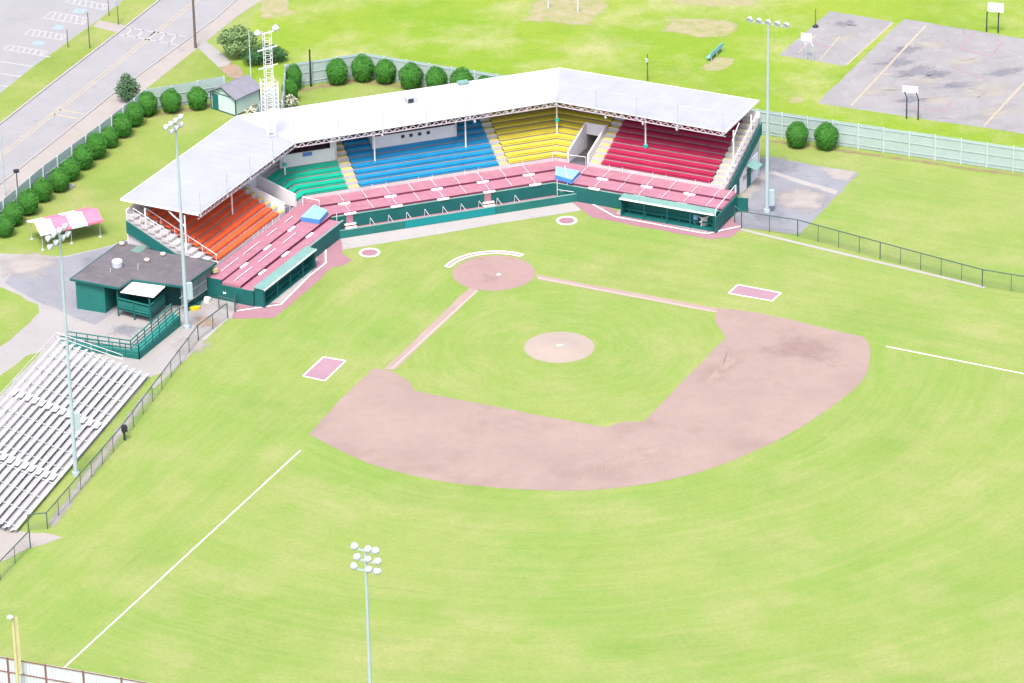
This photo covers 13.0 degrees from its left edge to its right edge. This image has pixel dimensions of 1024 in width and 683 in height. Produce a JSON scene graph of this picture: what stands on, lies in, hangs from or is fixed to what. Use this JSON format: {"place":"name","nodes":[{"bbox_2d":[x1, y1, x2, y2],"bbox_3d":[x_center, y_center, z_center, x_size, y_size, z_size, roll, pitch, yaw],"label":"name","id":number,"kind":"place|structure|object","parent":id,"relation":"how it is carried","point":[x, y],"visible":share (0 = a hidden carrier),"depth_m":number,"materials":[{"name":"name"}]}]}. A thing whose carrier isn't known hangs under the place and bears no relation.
{"place":"outdoors","nodes":[
{"label":"outdoors","id":0,"kind":"place"},
{"bbox_2d":[0,287,38,345],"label":"yard lawn","id":1,"kind":"structure","parent":0,"point":[18,313],"depth_m":443.17,"materials":[{"name":"green plant"}]},
{"bbox_2d":[0,352,40,394],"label":"side lawn","id":2,"kind":"structure","parent":0,"point":[8,376],"depth_m":431.64,"materials":[{"name":"green plant"}]},
{"bbox_2d":[0,530,61,560],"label":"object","id":3,"kind":"structure","parent":0,"point":[9,540],"depth_m":401.26,"materials":[{"name":"concrete"}]},
{"bbox_2d":[4,241,127,324],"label":"yard asphalt","id":4,"kind":"structure","parent":0,"point":[45,289],"depth_m":448.89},
{"bbox_2d":[93,20,124,31],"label":"driveway","id":5,"kind":"structure","parent":0,"point":[113,27],"depth_m":510.13,"materials":[{"name":"beige concrete"}]},
{"bbox_2d":[0,0,233,181],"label":"road","id":6,"kind":"structure","parent":0,"point":[26,118],"depth_m":497.18,"materials":[{"name":"asphalt"}]},
{"bbox_2d":[0,0,198,157],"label":"line","id":7,"kind":"object","parent":6,"relation":"on","point":[93,83],"visible":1,"depth_m":493.73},
{"bbox_2d":[0,0,235,184],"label":"kerb","id":8,"kind":"structure","parent":6,"relation":"on","point":[76,64],"depth_m":497.48,"materials":[{"name":"concrete"}]},
{"bbox_2d":[118,27,186,45],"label":"crosswalk","id":9,"kind":"structure","parent":6,"relation":"on","point":[141,32],"depth_m":507.28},
{"bbox_2d":[0,0,260,200],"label":"sidewalk","id":10,"kind":"structure","parent":0,"point":[103,111],"depth_m":490.08,"materials":[{"name":"grey concrete"}]},
{"bbox_2d":[114,73,140,102],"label":"tree","id":11,"kind":"object","parent":10,"relation":"on","point":[125,90],"visible":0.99,"depth_m":489.41,"materials":[{"name":"green plant"}]},
{"bbox_2d":[150,50,229,85],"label":"corner lawn","id":12,"kind":"structure","parent":0,"point":[195,65],"depth_m":497.64,"materials":[{"name":"green plant"}]},
{"bbox_2d":[0,78,798,255],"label":"back lawn","id":13,"kind":"structure","parent":0,"point":[144,151],"depth_m":474.27,"materials":[{"name":"green plant"}]},
{"bbox_2d":[27,207,103,250],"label":"canopy tent","id":14,"kind":"object","parent":13,"relation":"on","point":[73,219],"visible":0.97,"depth_m":457.36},
{"bbox_2d":[23,126,132,217],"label":"soil strip","id":15,"kind":"object","parent":13,"relation":"on","point":[82,169],"visible":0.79,"depth_m":475.32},
{"bbox_2d":[0,212,14,237],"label":"round bush","id":16,"kind":"object","parent":15,"relation":"on","point":[7,224],"visible":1,"depth_m":458.48,"materials":[{"name":"green plant"}]},
{"bbox_2d":[2,201,23,225],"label":"round bush","id":17,"kind":"object","parent":15,"relation":"on","point":[13,211],"visible":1,"depth_m":460.77,"materials":[{"name":"green plant"}]},
{"bbox_2d":[17,188,38,214],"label":"round bush","id":18,"kind":"object","parent":15,"relation":"on","point":[28,200],"visible":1,"depth_m":463.05,"materials":[{"name":"green plant"}]},
{"bbox_2d":[32,176,52,202],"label":"round bush","id":19,"kind":"object","parent":15,"relation":"on","point":[42,188],"visible":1,"depth_m":466.01,"materials":[{"name":"green plant"}]},
{"bbox_2d":[48,167,70,191],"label":"round bush","id":20,"kind":"object","parent":15,"relation":"on","point":[59,179],"visible":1,"depth_m":468.22,"materials":[{"name":"green plant"}]},
{"bbox_2d":[59,157,80,181],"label":"round bush","id":21,"kind":"object","parent":15,"relation":"on","point":[71,166],"visible":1,"depth_m":470.74,"materials":[{"name":"green plant"}]},
{"bbox_2d":[72,144,93,168],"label":"round bush","id":22,"kind":"object","parent":15,"relation":"on","point":[83,155],"visible":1,"depth_m":473.25,"materials":[{"name":"green plant"}]},
{"bbox_2d":[85,131,106,158],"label":"round bush","id":23,"kind":"object","parent":15,"relation":"on","point":[96,143],"visible":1,"depth_m":475.57,"materials":[{"name":"green plant"}]},
{"bbox_2d":[101,126,118,147],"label":"round bush","id":24,"kind":"object","parent":15,"relation":"on","point":[110,135],"visible":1,"depth_m":478.35,"materials":[{"name":"green plant"}]},
{"bbox_2d":[0,76,224,214],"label":"panel fence","id":25,"kind":"object","parent":15,"relation":"on","point":[45,171],"visible":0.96,"depth_m":478.92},
{"bbox_2d":[112,112,132,136],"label":"round bush","id":26,"kind":"object","parent":15,"relation":"on","point":[122,123],"visible":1,"depth_m":480.58,"materials":[{"name":"green plant"}]},
{"bbox_2d":[125,101,144,126],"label":"round bush","id":27,"kind":"object","parent":15,"relation":"on","point":[135,112],"visible":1,"depth_m":483.21,"materials":[{"name":"green plant"}]},
{"bbox_2d":[138,91,157,115],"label":"round bush","id":28,"kind":"object","parent":15,"relation":"on","point":[147,101],"visible":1,"depth_m":485.64,"materials":[{"name":"green plant"}]},
{"bbox_2d":[148,103,210,118],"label":"soil strip","id":29,"kind":"object","parent":13,"relation":"on","point":[186,110],"visible":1,"depth_m":487.72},
{"bbox_2d":[159,88,181,112],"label":"round bush","id":30,"kind":"object","parent":29,"relation":"on","point":[170,101],"visible":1,"depth_m":486.43,"materials":[{"name":"green plant"}]},
{"bbox_2d":[187,86,207,109],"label":"round bush","id":31,"kind":"object","parent":29,"relation":"on","point":[197,98],"visible":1,"depth_m":487.07,"materials":[{"name":"green plant"}]},
{"bbox_2d":[208,74,261,115],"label":"shed","id":32,"kind":"structure","parent":13,"relation":"on","point":[236,96],"depth_m":486.93,"materials":[{"name":"wood"}]},
{"bbox_2d":[255,86,277,112],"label":"panel fence","id":33,"kind":"object","parent":13,"relation":"on","point":[258,109],"visible":0.33,"depth_m":487.13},
{"bbox_2d":[281,77,298,98],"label":"round bush","id":34,"kind":"object","parent":13,"relation":"on","point":[291,86],"visible":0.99,"depth_m":488.31,"materials":[{"name":"green plant"}]},
{"bbox_2d":[301,78,354,92],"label":"soil strip","id":35,"kind":"object","parent":13,"relation":"on","point":[330,85],"visible":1,"depth_m":493.46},
{"bbox_2d":[286,63,301,87],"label":"round bush","id":36,"kind":"object","parent":35,"relation":"on","point":[293,72],"visible":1,"depth_m":491.18,"materials":[{"name":"green plant"}]},
{"bbox_2d":[284,53,362,85],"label":"panel fence","id":37,"kind":"object","parent":35,"relation":"on","point":[318,73],"visible":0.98,"depth_m":493.44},
{"bbox_2d":[326,57,347,84],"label":"round bush","id":38,"kind":"object","parent":35,"relation":"on","point":[336,71],"visible":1,"depth_m":492.42,"materials":[{"name":"green plant"}]},
{"bbox_2d":[351,53,373,82],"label":"round bush","id":39,"kind":"object","parent":13,"relation":"on","point":[362,67],"visible":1,"depth_m":493.06,"materials":[{"name":"green plant"}]},
{"bbox_2d":[364,81,417,89],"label":"soil strip","id":40,"kind":"object","parent":13,"relation":"on","point":[378,83],"visible":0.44,"depth_m":493.46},
{"bbox_2d":[374,58,395,83],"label":"round bush","id":41,"kind":"object","parent":40,"relation":"on","point":[384,69],"visible":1,"depth_m":492.53,"materials":[{"name":"green plant"}]},
{"bbox_2d":[398,62,423,89],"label":"round bush","id":42,"kind":"object","parent":40,"relation":"on","point":[410,76],"visible":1,"depth_m":490.93,"materials":[{"name":"green plant"}]},
{"bbox_2d":[425,66,446,86],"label":"round bush","id":43,"kind":"object","parent":40,"relation":"on","point":[435,76],"visible":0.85,"depth_m":490.02,"materials":[{"name":"green plant"}]},
{"bbox_2d":[449,66,472,83],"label":"round bush","id":44,"kind":"object","parent":40,"relation":"on","point":[460,73],"visible":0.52,"depth_m":488.71,"materials":[{"name":"green plant"}]},
{"bbox_2d":[361,52,1023,172],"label":"panel fence","id":45,"kind":"object","parent":13,"relation":"on","point":[882,140],"visible":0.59,"depth_m":473.46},
{"bbox_2d":[384,288,478,368],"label":"base path","id":46,"kind":"structure","parent":0,"point":[462,298],"depth_m":438.58,"materials":[{"name":"soil"}]},
{"bbox_2d":[0,2,1023,682],"bbox_3d":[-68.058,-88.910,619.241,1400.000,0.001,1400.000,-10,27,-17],"label":"ground","id":47,"kind":"structure","parent":0,"point":[868,528],"depth_m":406.44,"materials":[{"name":"green plant"}]},
{"bbox_2d":[6,615,21,682],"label":"foul pole","id":48,"kind":"object","parent":47,"relation":"on","point":[16,647],"visible":1,"depth_m":375.16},
{"bbox_2d":[0,27,115,121],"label":"verge","id":49,"kind":"structure","parent":47,"relation":"on","point":[29,84],"depth_m":499.07,"materials":[{"name":"green plant"}]},
{"bbox_2d":[0,0,121,92],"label":"parking lot","id":50,"kind":"structure","parent":47,"relation":"on","point":[19,19],"depth_m":510.40,"materials":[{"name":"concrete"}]},
{"bbox_2d":[0,0,107,86],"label":"stall lines","id":51,"kind":"object","parent":50,"relation":"on","point":[55,37],"visible":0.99,"depth_m":508.76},
{"bbox_2d":[45,223,80,476],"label":"light pole","id":52,"kind":"object","parent":47,"relation":"on","point":[75,422],"visible":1,"depth_m":406.98,"materials":[{"name":"metal"}]},
{"bbox_2d":[0,656,148,682],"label":"panel fence","id":53,"kind":"object","parent":47,"relation":"on","point":[33,671],"visible":1,"depth_m":376.45,"materials":[{"name":"metal"}]},
{"bbox_2d":[48,394,151,526],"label":"worn edge","id":54,"kind":"object","parent":47,"relation":"on","point":[65,505],"visible":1,"depth_m":413.92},
{"bbox_2d":[0,240,238,530],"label":"service yard","id":55,"kind":"structure","parent":47,"relation":"on","point":[39,330],"depth_m":436.53,"materials":[{"name":"concrete"}]},
{"bbox_2d":[0,332,148,530],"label":"bleachers","id":56,"kind":"object","parent":55,"relation":"on","point":[25,465],"visible":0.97,"depth_m":419.64,"materials":[{"name":"metal"}]},
{"bbox_2d":[59,241,217,359],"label":"concession building","id":57,"kind":"structure","parent":55,"relation":"on","point":[135,279],"depth_m":442.73,"materials":[{"name":"green wood"}]},
{"bbox_2d":[163,114,192,328],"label":"light pole","id":58,"kind":"object","parent":55,"relation":"on","point":[187,291],"visible":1,"depth_m":435.08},
{"bbox_2d":[80,155,800,336],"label":"yard stain","id":59,"kind":"object","parent":55,"relation":"on","point":[772,164],"visible":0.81,"depth_m":461.03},
{"bbox_2d":[27,303,227,530],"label":"chain link fence","id":60,"kind":"object","parent":47,"relation":"on","point":[101,449],"visible":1,"depth_m":418.58,"materials":[{"name":"grey metal"}]},
{"bbox_2d":[100,0,156,24],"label":"verge","id":61,"kind":"structure","parent":47,"relation":"on","point":[129,11],"depth_m":514.27,"materials":[{"name":"green plant"}]},
{"bbox_2d":[152,313,231,387],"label":"fence footing","id":62,"kind":"object","parent":47,"relation":"on","point":[206,336],"visible":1,"depth_m":434.49,"materials":[{"name":"concrete"}]},
{"bbox_2d":[197,40,230,67],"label":"footpath","id":63,"kind":"structure","parent":47,"relation":"on","point":[214,55],"depth_m":502.02,"materials":[{"name":"concrete"}]},
{"bbox_2d":[232,239,350,318],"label":"warning strip","id":64,"kind":"object","parent":47,"relation":"on","point":[336,257],"visible":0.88,"depth_m":447.54,"materials":[{"name":"soil"}]},
{"bbox_2d":[271,258,317,302],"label":"dugout apron","id":65,"kind":"object","parent":64,"relation":"on","point":[281,298],"visible":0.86,"depth_m":446.56,"materials":[{"name":"concrete"}]},
{"bbox_2d":[254,246,316,307],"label":"dugout","id":66,"kind":"object","parent":65,"relation":"on","point":[283,278],"visible":1,"depth_m":447.10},
{"bbox_2d":[304,357,343,379],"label":"coach box","id":67,"kind":"object","parent":47,"relation":"on","point":[323,368],"visible":1,"depth_m":431.04,"materials":[{"name":"soil"}]},
{"bbox_2d":[350,542,381,682],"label":"light pole","id":68,"kind":"object","parent":47,"relation":"on","point":[367,558],"visible":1,"depth_m":353.61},
{"bbox_2d":[0,185,832,355],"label":"yard stain","id":69,"kind":"object","parent":47,"relation":"on","point":[801,197],"visible":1,"depth_m":454.39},
{"bbox_2d":[120,68,762,306],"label":"grandstand","id":70,"kind":"object","parent":47,"relation":"on","point":[252,192],"visible":1,"depth_m":464.05,"materials":[{"name":"metal"}]},
{"bbox_2d":[254,24,279,136],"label":"lattice mast","id":71,"kind":"object","parent":70,"relation":"on","point":[275,28],"visible":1,"depth_m":458.33,"materials":[{"name":"white metal"}]},
{"bbox_2d":[301,204,327,223],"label":"tarpaulin","id":72,"kind":"object","parent":70,"relation":"on","point":[315,214],"visible":1,"depth_m":457.08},
{"bbox_2d":[555,166,579,183],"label":"tarpaulin","id":73,"kind":"object","parent":70,"relation":"on","point":[571,176],"visible":1,"depth_m":464.94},
{"bbox_2d":[341,202,579,249],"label":"backstop apron","id":74,"kind":"object","parent":47,"relation":"on","point":[398,235],"visible":1,"depth_m":459.79,"materials":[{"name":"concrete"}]},
{"bbox_2d":[453,255,534,290],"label":"home circle","id":75,"kind":"object","parent":47,"relation":"on","point":[514,272],"visible":1,"depth_m":449.60,"materials":[{"name":"soil"}]},
{"bbox_2d":[64,204,1023,667],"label":"chalk lines","id":76,"kind":"object","parent":47,"relation":"on","point":[344,362],"visible":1,"depth_m":442.79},
{"bbox_2d":[391,277,715,368],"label":"base line","id":77,"kind":"object","parent":47,"relation":"on","point":[433,330],"visible":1,"depth_m":442.39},
{"bbox_2d":[524,332,594,362],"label":"mound","id":78,"kind":"object","parent":47,"relation":"on","point":[559,362],"visible":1,"depth_m":433.89,"materials":[{"name":"soil"}]},
{"bbox_2d":[525,332,592,361],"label":"mound rise","id":79,"kind":"structure","parent":78,"relation":"on","point":[544,347],"depth_m":433.93,"materials":[{"name":"soil"}]},
{"bbox_2d":[573,202,742,238],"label":"warning strip","id":80,"kind":"object","parent":47,"relation":"on","point":[591,210],"visible":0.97,"depth_m":459.22,"materials":[{"name":"soil"}]},
{"bbox_2d":[616,209,706,231],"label":"dugout apron","id":81,"kind":"object","parent":80,"relation":"on","point":[618,212],"visible":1,"depth_m":458.58,"materials":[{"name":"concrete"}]},
{"bbox_2d":[619,193,718,231],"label":"dugout","id":82,"kind":"object","parent":81,"relation":"on","point":[656,210],"visible":1,"depth_m":459.73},
{"bbox_2d":[730,285,778,299],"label":"coach box","id":83,"kind":"object","parent":47,"relation":"on","point":[753,292],"visible":1,"depth_m":444.38,"materials":[{"name":"soil"}]},
{"bbox_2d":[732,157,858,233],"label":"side pad","id":84,"kind":"object","parent":47,"relation":"on","point":[813,174],"visible":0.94,"depth_m":465.14,"materials":[{"name":"concrete"}]},
{"bbox_2d":[740,172,764,202],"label":"path patch","id":85,"kind":"object","parent":84,"relation":"on","point":[755,189],"visible":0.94,"depth_m":466.85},
{"bbox_2d":[746,16,788,212],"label":"light pole","id":86,"kind":"object","parent":84,"relation":"on","point":[769,196],"visible":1,"depth_m":457.18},
{"bbox_2d":[769,171,837,194],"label":"pad strip","id":87,"kind":"object","parent":84,"relation":"on","point":[823,188],"visible":0.92,"depth_m":467.74,"materials":[{"name":"concrete"}]},
{"bbox_2d":[817,165,857,180],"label":"pad edge","id":88,"kind":"object","parent":84,"relation":"on","point":[835,173],"visible":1,"depth_m":469.84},
{"bbox_2d":[741,229,985,287],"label":"fence footing","id":89,"kind":"object","parent":47,"relation":"on","point":[867,259],"visible":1,"depth_m":451.04,"materials":[{"name":"concrete"}]},
{"bbox_2d":[734,206,1023,292],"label":"chain link fence","id":90,"kind":"object","parent":47,"relation":"on","point":[880,256],"visible":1,"depth_m":450.33,"materials":[{"name":"grey metal"}]},
{"bbox_2d":[760,139,1021,175],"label":"soil strip","id":91,"kind":"object","parent":47,"relation":"on","point":[929,162],"visible":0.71,"depth_m":472.50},
{"bbox_2d":[785,121,808,147],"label":"round bush","id":92,"kind":"object","parent":91,"relation":"on","point":[796,133],"visible":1,"depth_m":474.83,"materials":[{"name":"green plant"}]},
{"bbox_2d":[814,121,838,149],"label":"round bush","id":93,"kind":"object","parent":91,"relation":"on","point":[826,134],"visible":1,"depth_m":474.22,"materials":[{"name":"green plant"}]},
{"bbox_2d":[309,308,869,490],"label":"infield dirt","id":94,"kind":"structure","parent":0,"point":[753,400],"depth_m":419.66,"materials":[{"name":"soil"}]},
{"bbox_2d":[700,346,745,388],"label":"clay patch","id":95,"kind":"object","parent":94,"relation":"on","point":[722,366],"visible":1,"depth_m":429.71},
{"bbox_2d":[755,330,838,366],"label":"clay patch","id":96,"kind":"object","parent":94,"relation":"on","point":[797,350],"visible":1,"depth_m":432.87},
{"bbox_2d":[228,0,1023,172],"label":"park lawn","id":97,"kind":"structure","parent":0,"point":[621,38],"depth_m":504.11,"materials":[{"name":"green plant"}]},
{"bbox_2d":[220,61,243,78],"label":"worn track","id":98,"kind":"structure","parent":97,"relation":"on","point":[229,69],"depth_m":497.81,"materials":[{"name":"orange soil"}]},
{"bbox_2d":[216,24,257,55],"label":"tree","id":99,"kind":"object","parent":97,"relation":"on","point":[235,40],"visible":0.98,"depth_m":499.67,"materials":[{"name":"green plant"}]},
{"bbox_2d":[241,40,288,65],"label":"tree","id":100,"kind":"object","parent":97,"relation":"on","point":[276,52],"visible":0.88,"depth_m":498.55,"materials":[{"name":"green plant"}]},
{"bbox_2d":[258,0,296,20],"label":"bare patch","id":101,"kind":"object","parent":97,"relation":"on","point":[278,10],"visible":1,"depth_m":514.03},
{"bbox_2d":[522,0,609,25],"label":"bare patch","id":102,"kind":"object","parent":97,"relation":"on","point":[589,10],"visible":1,"depth_m":511.61,"materials":[{"name":"soil"}]},
{"bbox_2d":[662,16,738,38],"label":"bare patch","id":103,"kind":"object","parent":97,"relation":"on","point":[728,25],"visible":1,"depth_m":506.68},
{"bbox_2d":[672,0,759,6],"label":"bare patch","id":104,"kind":"object","parent":97,"relation":"on","point":[711,3],"visible":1,"depth_m":513.24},
{"bbox_2d":[700,57,733,70],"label":"bare patch","id":105,"kind":"object","parent":97,"relation":"on","point":[712,65],"visible":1,"depth_m":496.90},
{"bbox_2d":[779,11,892,65],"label":"court","id":106,"kind":"object","parent":97,"relation":"on","point":[844,53],"visible":0.97,"depth_m":502.98,"materials":[{"name":"concrete"}]},
{"bbox_2d":[818,19,1023,133],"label":"court","id":107,"kind":"object","parent":97,"relation":"on","point":[864,72],"visible":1,"depth_m":492.18,"materials":[{"name":"concrete"}]},
{"bbox_2d":[812,30,1003,111],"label":"court marks","id":108,"kind":"object","parent":107,"relation":"on","point":[960,48],"visible":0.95,"depth_m":498.01},
{"bbox_2d":[798,23,1023,126],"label":"court lines","id":109,"kind":"object","parent":107,"relation":"on","point":[901,51],"visible":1,"depth_m":496.44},
{"bbox_2d":[827,20,1023,102],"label":"court stain","id":110,"kind":"object","parent":107,"relation":"on","point":[915,70],"visible":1,"depth_m":493.86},
{"bbox_2d":[828,33,1023,116],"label":"court stain","id":111,"kind":"object","parent":107,"relation":"on","point":[962,62],"visible":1,"depth_m":489.51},
{"bbox_2d":[986,2,1003,32],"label":"basketball hoop","id":112,"kind":"object","parent":97,"relation":"on","point":[996,7],"visible":1,"depth_m":501.95,"materials":[{"name":"black paint"}]},
{"bbox_2d":[536,275,716,312],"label":"base path","id":113,"kind":"structure","parent":0,"point":[640,295],"depth_m":444.72,"materials":[{"name":"soil"}]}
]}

